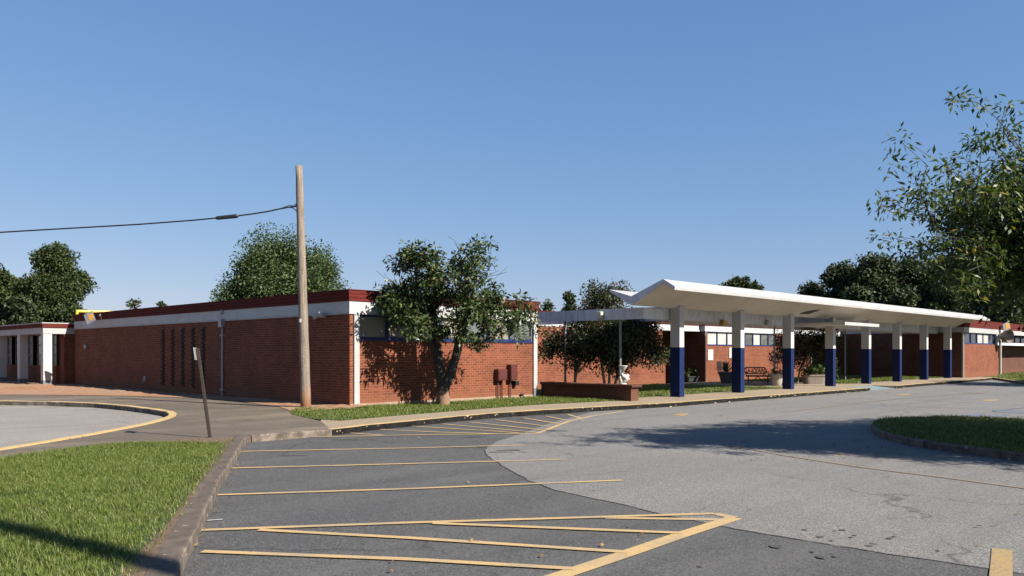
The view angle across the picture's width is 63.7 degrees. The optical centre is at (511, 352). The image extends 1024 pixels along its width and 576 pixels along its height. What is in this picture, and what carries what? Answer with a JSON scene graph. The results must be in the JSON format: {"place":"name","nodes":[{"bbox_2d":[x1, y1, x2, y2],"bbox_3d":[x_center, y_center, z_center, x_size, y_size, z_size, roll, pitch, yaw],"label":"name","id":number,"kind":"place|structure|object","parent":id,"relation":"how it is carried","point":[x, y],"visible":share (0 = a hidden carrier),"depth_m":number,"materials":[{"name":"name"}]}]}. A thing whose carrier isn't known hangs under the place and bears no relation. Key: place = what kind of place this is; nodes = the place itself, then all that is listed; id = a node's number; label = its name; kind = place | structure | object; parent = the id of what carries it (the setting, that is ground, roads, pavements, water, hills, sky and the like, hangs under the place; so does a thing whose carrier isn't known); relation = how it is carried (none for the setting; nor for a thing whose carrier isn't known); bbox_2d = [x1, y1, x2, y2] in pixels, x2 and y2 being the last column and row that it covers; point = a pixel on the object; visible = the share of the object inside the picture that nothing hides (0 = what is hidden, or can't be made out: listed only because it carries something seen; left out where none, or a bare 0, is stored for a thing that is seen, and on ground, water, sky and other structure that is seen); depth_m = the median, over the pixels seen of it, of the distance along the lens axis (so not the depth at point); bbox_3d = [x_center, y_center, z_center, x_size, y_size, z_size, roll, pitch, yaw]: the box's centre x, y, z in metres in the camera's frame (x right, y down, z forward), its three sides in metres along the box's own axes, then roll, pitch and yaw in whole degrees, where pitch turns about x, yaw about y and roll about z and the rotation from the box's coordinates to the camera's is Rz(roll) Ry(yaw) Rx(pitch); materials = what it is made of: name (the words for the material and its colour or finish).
{"place":"outdoors","nodes":[
{"label":"outdoors","id":0,"kind":"place"},
{"bbox_2d":[0,405,164,447],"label":"loop drive","id":1,"kind":"structure","parent":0,"point":[19,424],"depth_m":20.71,"materials":[{"name":"concrete"}]},
{"bbox_2d":[0,400,176,449],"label":"kerb","id":2,"kind":"structure","parent":1,"relation":"on","point":[167,414],"depth_m":24.09,"materials":[{"name":"concrete"}]},
{"bbox_2d":[0,438,233,575],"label":"lawn","id":3,"kind":"structure","parent":0,"point":[147,540],"depth_m":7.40,"materials":[{"name":"plant"}]},
{"bbox_2d":[0,395,328,459],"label":"driveway","id":4,"kind":"structure","parent":0,"point":[227,418],"depth_m":19.20,"materials":[{"name":"concrete"}]},
{"bbox_2d":[93,395,248,402],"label":"bare ground","id":5,"kind":"structure","parent":0,"point":[153,396],"depth_m":30.43,"materials":[{"name":"soil"}]},
{"bbox_2d":[0,263,18,324],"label":"pine tree","id":6,"kind":"object","parent":5,"relation":"on","point":[5,280],"visible":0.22,"depth_m":75.17,"materials":[{"name":"plant"}]},
{"bbox_2d":[0,292,43,325],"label":"broadleaf tree","id":7,"kind":"object","parent":5,"relation":"on","point":[22,304],"visible":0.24,"depth_m":67.44,"materials":[{"name":"green plant"}]},
{"bbox_2d":[0,322,74,383],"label":"school building","id":8,"kind":"structure","parent":5,"relation":"on","point":[42,352],"depth_m":41.07,"materials":[{"name":"white paint"}]},
{"bbox_2d":[7,336,12,364],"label":"window","id":9,"kind":"structure","parent":8,"relation":"in","point":[9,338],"depth_m":46.02,"materials":[{"name":"grey glass"}]},
{"bbox_2d":[16,335,33,364],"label":"window","id":10,"kind":"structure","parent":8,"relation":"in","point":[31,337],"depth_m":43.52,"materials":[{"name":"grey glass"}]},
{"bbox_2d":[37,334,57,365],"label":"window","id":11,"kind":"structure","parent":8,"relation":"in","point":[54,336],"depth_m":40.96,"materials":[{"name":"grey glass"}]},
{"bbox_2d":[7,241,99,322],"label":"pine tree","id":12,"kind":"object","parent":5,"relation":"on","point":[56,286],"visible":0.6,"depth_m":70.67,"materials":[{"name":"plant"}]},
{"bbox_2d":[125,298,141,308],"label":"young tree","id":13,"kind":"object","parent":5,"relation":"on","point":[134,304],"visible":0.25,"depth_m":74.69,"materials":[{"name":"green plant"}]},
{"bbox_2d":[72,289,539,405],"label":"school building","id":14,"kind":"structure","parent":5,"relation":"on","point":[360,353],"depth_m":27.91,"materials":[{"name":"red brick"}]},
{"bbox_2d":[84,311,95,323],"bbox_3d":[-19.221,-1.613,37.687,0.656,0.640,0.336,0,0,21],"label":"floodlight","id":15,"kind":"object","parent":14,"relation":"attached to","point":[89,317],"visible":1,"depth_m":37.57,"materials":[{"name":"metal"}]},
{"bbox_2d":[218,319,224,395],"bbox_3d":[-10.396,0.187,29.475,0.240,2.787,0.155,0,0,44],"label":"downpipe","id":16,"kind":"object","parent":14,"relation":"attached to","point":[221,323],"visible":0.94,"depth_m":29.47,"materials":[{"name":"metal"}]},
{"bbox_2d":[360,314,386,339],"bbox_3d":[-4.217,-0.772,24.807,0.100,0.737,1.075,0,0,44],"label":"window","id":17,"kind":"structure","parent":14,"relation":"in","point":[373,327],"depth_m":24.83,"materials":[{"name":"grey glass"}]},
{"bbox_2d":[387,316,413,339],"bbox_3d":[-3.466,-0.772,25.581,0.100,0.737,1.075,0,0,44],"label":"window","id":18,"kind":"structure","parent":14,"relation":"in","point":[395,335],"depth_m":25.43,"materials":[{"name":"grey glass"}]},
{"bbox_2d":[467,321,487,340],"bbox_3d":[-1.213,-0.772,27.904,0.100,0.737,1.075,0,0,44],"label":"window","id":19,"kind":"structure","parent":14,"relation":"in","point":[473,328],"depth_m":27.89,"materials":[{"name":"grey glass"}]},
{"bbox_2d":[489,323,510,340],"bbox_3d":[-0.462,-0.772,28.678,0.100,0.737,1.075,0,0,44],"label":"window","id":20,"kind":"structure","parent":14,"relation":"in","point":[505,337],"depth_m":28.85,"materials":[{"name":"grey glass"}]},
{"bbox_2d":[494,369,506,397],"bbox_3d":[-0.386,1.107,28.441,0.230,1.086,0.434,0,0,44],"label":"electrical box","id":21,"kind":"object","parent":14,"relation":"attached to","point":[500,375],"visible":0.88,"depth_m":28.37,"materials":[{"name":"metal"}]},
{"bbox_2d":[507,364,518,397],"bbox_3d":[0.055,1.028,28.895,0.230,1.244,0.458,0,0,44],"label":"electrical box","id":22,"kind":"object","parent":14,"relation":"attached to","point":[511,372],"visible":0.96,"depth_m":28.76,"materials":[{"name":"metal"}]},
{"bbox_2d":[511,366,516,379],"bbox_3d":[0.086,0.694,28.772,0.014,0.477,0.286,0,0,44],"label":"door","id":23,"kind":"structure","parent":22,"relation":"in","point":[513,368],"depth_m":28.75,"materials":[{"name":"metal"}]},
{"bbox_2d":[511,321,530,341],"bbox_3d":[0.289,-0.772,29.452,0.100,0.737,1.075,0,0,44],"label":"window","id":24,"kind":"structure","parent":14,"relation":"in","point":[528,334],"depth_m":29.63,"materials":[{"name":"grey glass"}]},
{"bbox_2d":[118,437,233,575],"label":"bare earth","id":25,"kind":"structure","parent":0,"point":[145,564],"depth_m":7.08,"materials":[{"name":"brown soil"}]},
{"bbox_2d":[193,347,211,437],"bbox_3d":[-5.815,0.758,15.528,0.314,1.722,0.306,0,0,-10],"label":"sign post","id":26,"kind":"object","parent":25,"relation":"on","point":[197,356],"visible":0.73,"depth_m":15.50,"materials":[{"name":"metal"}]},
{"bbox_2d":[0,380,363,411],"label":"clay bank","id":27,"kind":"structure","parent":0,"point":[8,387],"depth_m":32.05,"materials":[{"name":"soil"}]},
{"bbox_2d":[294,165,310,406],"bbox_3d":[-6.067,-1.773,23.991,0.397,7.351,0.393,0,0,44],"label":"utility pole","id":28,"kind":"object","parent":27,"relation":"on","point":[305,390],"visible":0.97,"depth_m":23.89,"materials":[{"name":"brown wood"}]},
{"bbox_2d":[0,205,295,232],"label":"overhead cable","id":29,"kind":"object","parent":28,"relation":"attached to","point":[232,216],"visible":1,"depth_m":23.97,"materials":[{"name":"black rubber"}]},
{"bbox_2d":[289,395,620,420],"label":"lawn","id":30,"kind":"structure","parent":0,"point":[318,419],"depth_m":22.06,"materials":[{"name":"plant"}]},
{"bbox_2d":[368,233,545,404],"bbox_3d":[-1.641,-1.027,24.800,5.300,5.372,3.049,0,0,-1],"label":"magnolia tree","id":31,"kind":"object","parent":30,"relation":"on","point":[474,309],"visible":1,"depth_m":24.33,"materials":[{"name":"green plant"}]},
{"bbox_2d":[0,0,1023,310],"label":"sky","id":32,"kind":"structure","parent":0,"point":[641,143],"materials":[{"name":"blue"}]},
{"bbox_2d":[182,412,1023,575],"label":"parking lot","id":33,"kind":"structure","parent":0,"point":[722,551],"depth_m":8.26,"materials":[{"name":"grey asphalt"}]},
{"bbox_2d":[144,434,246,575],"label":"kerb","id":34,"kind":"structure","parent":33,"relation":"on","point":[171,558],"depth_m":7.86,"materials":[{"name":"concrete"}]},
{"bbox_2d":[248,429,331,441],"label":"kerb","id":35,"kind":"structure","parent":33,"relation":"on","point":[288,435],"depth_m":16.54,"materials":[{"name":"concrete"}]},
{"bbox_2d":[241,445,511,451],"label":"painted line","id":36,"kind":"object","parent":33,"relation":"on","point":[381,448],"visible":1,"depth_m":14.82,"materials":[{"name":"yellow paint"}]},
{"bbox_2d":[201,550,574,569],"bbox_3d":[-1.087,1.717,6.881,3.240,0.001,0.153,0,0,10],"label":"painted line","id":37,"kind":"object","parent":33,"relation":"on","point":[399,558],"visible":1,"depth_m":6.88,"materials":[{"name":"yellow paint"}]},
{"bbox_2d":[233,459,566,467],"bbox_3d":[-1.666,1.720,12.808,5.208,0.001,0.119,0,0,-11],"label":"painted line","id":38,"kind":"object","parent":33,"relation":"on","point":[398,463],"visible":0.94,"depth_m":12.81,"materials":[{"name":"yellow paint"}]},
{"bbox_2d":[218,479,623,494],"bbox_3d":[-1.031,1.719,10.535,5.199,0.001,0.161,0,0,-13],"label":"painted line","id":39,"kind":"object","parent":33,"relation":"on","point":[417,488],"visible":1,"depth_m":10.44,"materials":[{"name":"yellow paint"}]},
{"bbox_2d":[316,433,534,436],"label":"painted line","id":40,"kind":"object","parent":33,"relation":"on","point":[429,434],"visible":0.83,"depth_m":17.37,"materials":[{"name":"yellow paint"}]},
{"bbox_2d":[256,529,627,552],"bbox_3d":[-0.726,1.718,7.583,3.582,0.001,0.135,0,0,15],"label":"painted line","id":41,"kind":"object","parent":33,"relation":"on","point":[469,541],"visible":1,"depth_m":7.54,"materials":[{"name":"yellow paint"}]},
{"bbox_2d":[201,512,714,530],"bbox_3d":[-0.457,1.718,8.426,5.318,0.001,0.132,0,0,-9],"label":"painted line","id":42,"kind":"object","parent":33,"relation":"on","point":[452,521],"visible":0.94,"depth_m":8.40,"materials":[{"name":"yellow paint"}]},
{"bbox_2d":[432,522,682,533],"bbox_3d":[0.415,1.717,8.093,2.471,0.001,0.097,0,0,11],"label":"painted line","id":43,"kind":"object","parent":33,"relation":"on","point":[601,529],"visible":1,"depth_m":8.10,"materials":[{"name":"yellow paint"}]},
{"bbox_2d":[329,388,869,435],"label":"kerb","id":44,"kind":"structure","parent":33,"relation":"on","point":[379,426],"depth_m":23.20,"materials":[{"name":"grey concrete"}]},
{"bbox_2d":[545,517,740,575],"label":"painted line","id":45,"kind":"object","parent":33,"relation":"on","point":[611,558],"visible":1,"depth_m":7.25,"materials":[{"name":"yellow paint"}]},
{"bbox_2d":[605,517,718,519],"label":"painted line","id":46,"kind":"object","parent":33,"relation":"on","point":[661,518],"visible":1,"depth_m":8.56,"materials":[{"name":"yellow paint"}]},
{"bbox_2d":[894,377,992,387],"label":"kerb","id":47,"kind":"structure","parent":33,"relation":"on","point":[936,383],"depth_m":44.91,"materials":[{"name":"beige concrete"}]},
{"bbox_2d":[989,548,1012,575],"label":"painted line","id":48,"kind":"object","parent":33,"relation":"on","point":[1001,563],"visible":1,"depth_m":6.76,"materials":[{"name":"yellow paint"}]},
{"bbox_2d":[993,377,1023,383],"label":"kerb","id":49,"kind":"structure","parent":33,"relation":"on","point":[1008,380],"depth_m":48.91,"materials":[{"name":"concrete"}]},
{"bbox_2d":[321,377,988,427],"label":"pavement","id":50,"kind":"structure","parent":0,"point":[800,387],"depth_m":28.88,"materials":[{"name":"concrete"}]},
{"bbox_2d":[540,382,641,400],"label":"garden wall","id":51,"kind":"structure","parent":50,"relation":"on","point":[621,392],"depth_m":28.41,"materials":[{"name":"brown brick"}]},
{"bbox_2d":[619,365,629,384],"bbox_3d":[3.760,0.753,27.721,0.363,0.657,0.360,0,0,44],"label":"garden statue","id":52,"kind":"object","parent":51,"relation":"on","point":[626,378],"visible":1,"depth_m":27.67,"materials":[{"name":"white stone"}]},
{"bbox_2d":[684,366,699,381],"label":"planter trough","id":53,"kind":"object","parent":50,"relation":"on","point":[689,378],"visible":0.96,"depth_m":45.69,"materials":[{"name":"grey concrete"}]},
{"bbox_2d":[717,358,731,382],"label":"potted plant","id":54,"kind":"object","parent":50,"relation":"on","point":[725,375],"visible":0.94,"depth_m":43.17,"materials":[{"name":"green plant"}]},
{"bbox_2d":[745,367,768,383],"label":"garden bench","id":55,"kind":"object","parent":50,"relation":"on","point":[748,376],"visible":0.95,"depth_m":41.93,"materials":[{"name":"brown metal"}]},
{"bbox_2d":[764,366,781,385],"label":"potted plant","id":56,"kind":"object","parent":50,"relation":"on","point":[775,378],"visible":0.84,"depth_m":40.05,"materials":[{"name":"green plant"}]},
{"bbox_2d":[646,307,937,379],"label":"covered walkway","id":57,"kind":"structure","parent":50,"relation":"on","point":[701,317],"depth_m":39.27,"materials":[{"name":"paint"}]},
{"bbox_2d":[609,279,989,396],"bbox_3d":[17.118,-0.395,40.934,2.670,4.090,36.664,0,0,44],"label":"canopy","id":58,"kind":"object","parent":50,"relation":"on","point":[677,298],"visible":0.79,"depth_m":35.93,"materials":[{"name":"paint"}]},
{"bbox_2d":[795,322,878,327],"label":"covered walkway","id":59,"kind":"structure","parent":58,"relation":"attached to","point":[844,324],"depth_m":38.56,"materials":[{"name":"paint"}]},
{"bbox_2d":[767,327,843,382],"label":"crape myrtle","id":60,"kind":"object","parent":50,"relation":"on","point":[805,346],"visible":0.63,"depth_m":43.29,"materials":[{"name":"green plant"}]},
{"bbox_2d":[799,364,824,383],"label":"planter trough","id":61,"kind":"object","parent":50,"relation":"on","point":[809,375],"visible":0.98,"depth_m":42.16,"materials":[{"name":"beige concrete"}]},
{"bbox_2d":[538,383,781,397],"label":"lawn","id":62,"kind":"structure","parent":0,"point":[687,392],"depth_m":34.93,"materials":[{"name":"plant"}]},
{"bbox_2d":[537,277,669,383],"bbox_3d":[3.492,-0.681,31.900,5.439,4.616,2.996,0,0,0],"label":"crape myrtle","id":63,"kind":"object","parent":62,"relation":"on","point":[589,341],"visible":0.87,"depth_m":31.44,"materials":[{"name":"green plant"}]},
{"bbox_2d":[537,307,669,382],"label":"covered walkway","id":64,"kind":"structure","parent":62,"relation":"on","point":[645,314],"depth_m":30.22,"materials":[{"name":"white metal"}]},
{"bbox_2d":[596,311,604,319],"bbox_3d":[3.223,-1.380,30.179,0.280,0.320,0.190,0,0,44],"label":"wall lamp","id":65,"kind":"object","parent":64,"relation":"attached to","point":[600,315],"visible":1,"depth_m":30.14,"materials":[{"name":"metal"}]},
{"bbox_2d":[485,379,1023,572],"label":"road","id":66,"kind":"structure","parent":0,"point":[676,471],"depth_m":12.19,"materials":[{"name":"concrete"}]},
{"bbox_2d":[537,411,623,432],"bbox_3d":[1.733,1.720,21.025,0.493,0.001,7.215,0,0,22],"label":"painted line","id":67,"kind":"object","parent":66,"relation":"on","point":[571,420],"visible":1,"depth_m":20.35,"materials":[{"name":"yellow paint"}]},
{"bbox_2d":[194,381,1023,570],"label":"fallen leaves","id":68,"kind":"object","parent":66,"relation":"on","point":[602,544],"visible":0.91,"depth_m":13.30,"materials":[{"name":"brown plant"}]},
{"bbox_2d":[486,427,1023,573],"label":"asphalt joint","id":69,"kind":"object","parent":66,"relation":"on","point":[724,526],"visible":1,"depth_m":8.12,"materials":[{"name":"black asphalt"}]},
{"bbox_2d":[723,444,1023,487],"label":"faded line","id":70,"kind":"object","parent":66,"relation":"on","point":[876,468],"visible":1,"depth_m":12.24,"materials":[{"name":"paint"}]},
{"bbox_2d":[853,385,893,390],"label":"dropped kerb","id":71,"kind":"structure","parent":66,"relation":"on","point":[874,387],"depth_m":39.38,"materials":[{"name":"blue paint"}]},
{"bbox_2d":[785,392,986,411],"bbox_3d":[14.216,1.718,30.218,17.648,0.001,0.710,0,0,-43],"label":"faded line","id":72,"kind":"object","parent":66,"relation":"on","point":[869,401],"visible":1,"depth_m":28.51,"materials":[{"name":"paint"}]},
{"bbox_2d":[884,418,1023,449],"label":"traffic island","id":73,"kind":"structure","parent":66,"relation":"on","point":[968,437],"depth_m":15.76,"materials":[{"name":"plant"}]},
{"bbox_2d":[871,417,1023,461],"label":"kerb","id":74,"kind":"structure","parent":73,"relation":"on","point":[972,450],"depth_m":14.26,"materials":[{"name":"concrete"}]},
{"bbox_2d":[872,414,1023,452],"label":"grass","id":75,"kind":"structure","parent":73,"relation":"on","point":[1002,425],"depth_m":16.82,"materials":[{"name":"green plant"}]},
{"bbox_2d":[745,374,941,383],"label":"lawn","id":76,"kind":"structure","parent":0,"point":[842,383],"depth_m":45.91,"materials":[{"name":"plant"}]},
{"bbox_2d":[813,354,840,382],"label":"garden shrub","id":77,"kind":"object","parent":76,"relation":"on","point":[837,370],"visible":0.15,"depth_m":43.72,"materials":[{"name":"green plant"}]},
{"bbox_2d":[993,371,1023,381],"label":"grass","id":78,"kind":"structure","parent":0,"point":[1018,376],"depth_m":54.80,"materials":[{"name":"green plant"}]},
{"label":"ground","id":79,"kind":"structure","parent":0,"visible":0},
{"bbox_2d":[209,221,350,301],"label":"elm tree","id":80,"kind":"object","parent":79,"relation":"on","point":[270,268],"visible":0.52,"depth_m":64.36,"materials":[{"name":"green plant"}]},
{"bbox_2d":[477,281,501,298],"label":"broadleaf tree","id":81,"kind":"object","parent":79,"relation":"on","point":[490,287],"visible":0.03,"depth_m":69.57,"materials":[{"name":"green plant"}]},
{"bbox_2d":[540,298,556,310],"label":"broadleaf tree","id":82,"kind":"object","parent":79,"relation":"on","point":[548,306],"visible":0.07,"depth_m":69.70,"materials":[{"name":"green plant"}]},
{"bbox_2d":[559,290,576,310],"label":"broadleaf tree","id":83,"kind":"object","parent":79,"relation":"on","point":[569,298],"visible":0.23,"depth_m":65.63,"materials":[{"name":"green plant"}]},
{"bbox_2d":[531,310,841,388],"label":"school building","id":84,"kind":"structure","parent":79,"relation":"on","point":[700,340],"depth_m":45.86,"materials":[{"name":"red brick"}]},
{"bbox_2d":[707,332,716,345],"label":"window","id":85,"kind":"structure","parent":84,"relation":"in","point":[711,336],"depth_m":46.11,"materials":[{"name":"white glass"}]},
{"bbox_2d":[717,332,726,345],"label":"window","id":86,"kind":"structure","parent":84,"relation":"in","point":[721,336],"depth_m":46.89,"materials":[{"name":"white glass"}]},
{"bbox_2d":[745,333,752,345],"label":"window","id":87,"kind":"structure","parent":84,"relation":"in","point":[748,336],"depth_m":49.14,"materials":[{"name":"grey glass"}]},
{"bbox_2d":[753,333,760,345],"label":"window","id":88,"kind":"structure","parent":84,"relation":"in","point":[756,336],"depth_m":49.86,"materials":[{"name":"white glass"}]},
{"bbox_2d":[761,334,767,345],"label":"window","id":89,"kind":"structure","parent":84,"relation":"in","point":[764,337],"depth_m":50.58,"materials":[{"name":"grey glass"}]},
{"bbox_2d":[718,274,754,289],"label":"broadleaf tree","id":90,"kind":"object","parent":79,"relation":"on","point":[739,282],"visible":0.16,"depth_m":104.24,"materials":[{"name":"green plant"}]},
{"bbox_2d":[749,279,764,290],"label":"broadleaf tree","id":91,"kind":"object","parent":79,"relation":"on","point":[755,285],"visible":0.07,"depth_m":107.35,"materials":[{"name":"green plant"}]},
{"bbox_2d":[797,280,826,296],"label":"broadleaf tree","id":92,"kind":"object","parent":79,"relation":"on","point":[815,289],"visible":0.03,"depth_m":99.08,"materials":[{"name":"green plant"}]},
{"bbox_2d":[818,258,858,298],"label":"broadleaf tree","id":93,"kind":"object","parent":79,"relation":"on","point":[836,278],"visible":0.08,"depth_m":95.04,"materials":[{"name":"green plant"}]},
{"bbox_2d":[841,284,876,302],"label":"broadleaf tree","id":94,"kind":"object","parent":79,"relation":"on","point":[857,292],"visible":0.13,"depth_m":83.44,"materials":[{"name":"green plant"}]},
{"bbox_2d":[837,251,922,306],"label":"broadleaf tree","id":95,"kind":"object","parent":79,"relation":"on","point":[877,272],"visible":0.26,"depth_m":90.44,"materials":[{"name":"green plant"}]},
{"bbox_2d":[885,285,921,307],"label":"broadleaf tree","id":96,"kind":"object","parent":79,"relation":"on","point":[907,296],"visible":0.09,"depth_m":81.03,"materials":[{"name":"green plant"}]},
{"bbox_2d":[894,255,933,299],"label":"broadleaf tree","id":97,"kind":"object","parent":79,"relation":"on","point":[905,275],"visible":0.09,"depth_m":92.98,"materials":[{"name":"green plant"}]},
{"bbox_2d":[812,320,1023,377],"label":"school building","id":98,"kind":"structure","parent":79,"relation":"on","point":[979,350],"depth_m":56.47,"materials":[{"name":"red brick"}]},
{"bbox_2d":[964,333,970,343],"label":"window","id":99,"kind":"structure","parent":98,"relation":"in","point":[967,336],"depth_m":54.14,"materials":[{"name":"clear glass"}]},
{"bbox_2d":[999,329,1013,342],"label":"round fan","id":100,"kind":"object","parent":98,"relation":"attached to","point":[1006,336],"visible":1,"depth_m":58.44},
{"bbox_2d":[866,85,1023,331],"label":"broadleaf tree","id":101,"kind":"object","parent":79,"relation":"on","point":[996,237],"visible":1,"depth_m":13.12,"materials":[{"name":"green plant"}]},
{"bbox_2d":[912,255,982,313],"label":"broadleaf tree","id":102,"kind":"object","parent":79,"relation":"on","point":[927,297],"visible":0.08,"depth_m":87.66,"materials":[{"name":"green plant"}]},
{"bbox_2d":[925,280,977,314],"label":"broadleaf tree","id":103,"kind":"object","parent":79,"relation":"on","point":[943,301],"visible":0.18,"depth_m":79.08,"materials":[{"name":"green plant"}]},
{"bbox_2d":[937,257,1017,314],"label":"broadleaf tree","id":104,"kind":"object","parent":79,"relation":"on","point":[974,302],"visible":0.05,"depth_m":83.91,"materials":[{"name":"green plant"}]},
{"bbox_2d":[975,283,1023,336],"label":"broadleaf tree","id":105,"kind":"object","parent":79,"relation":"on","point":[1015,314],"visible":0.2,"depth_m":77.10,"materials":[{"name":"green plant"}]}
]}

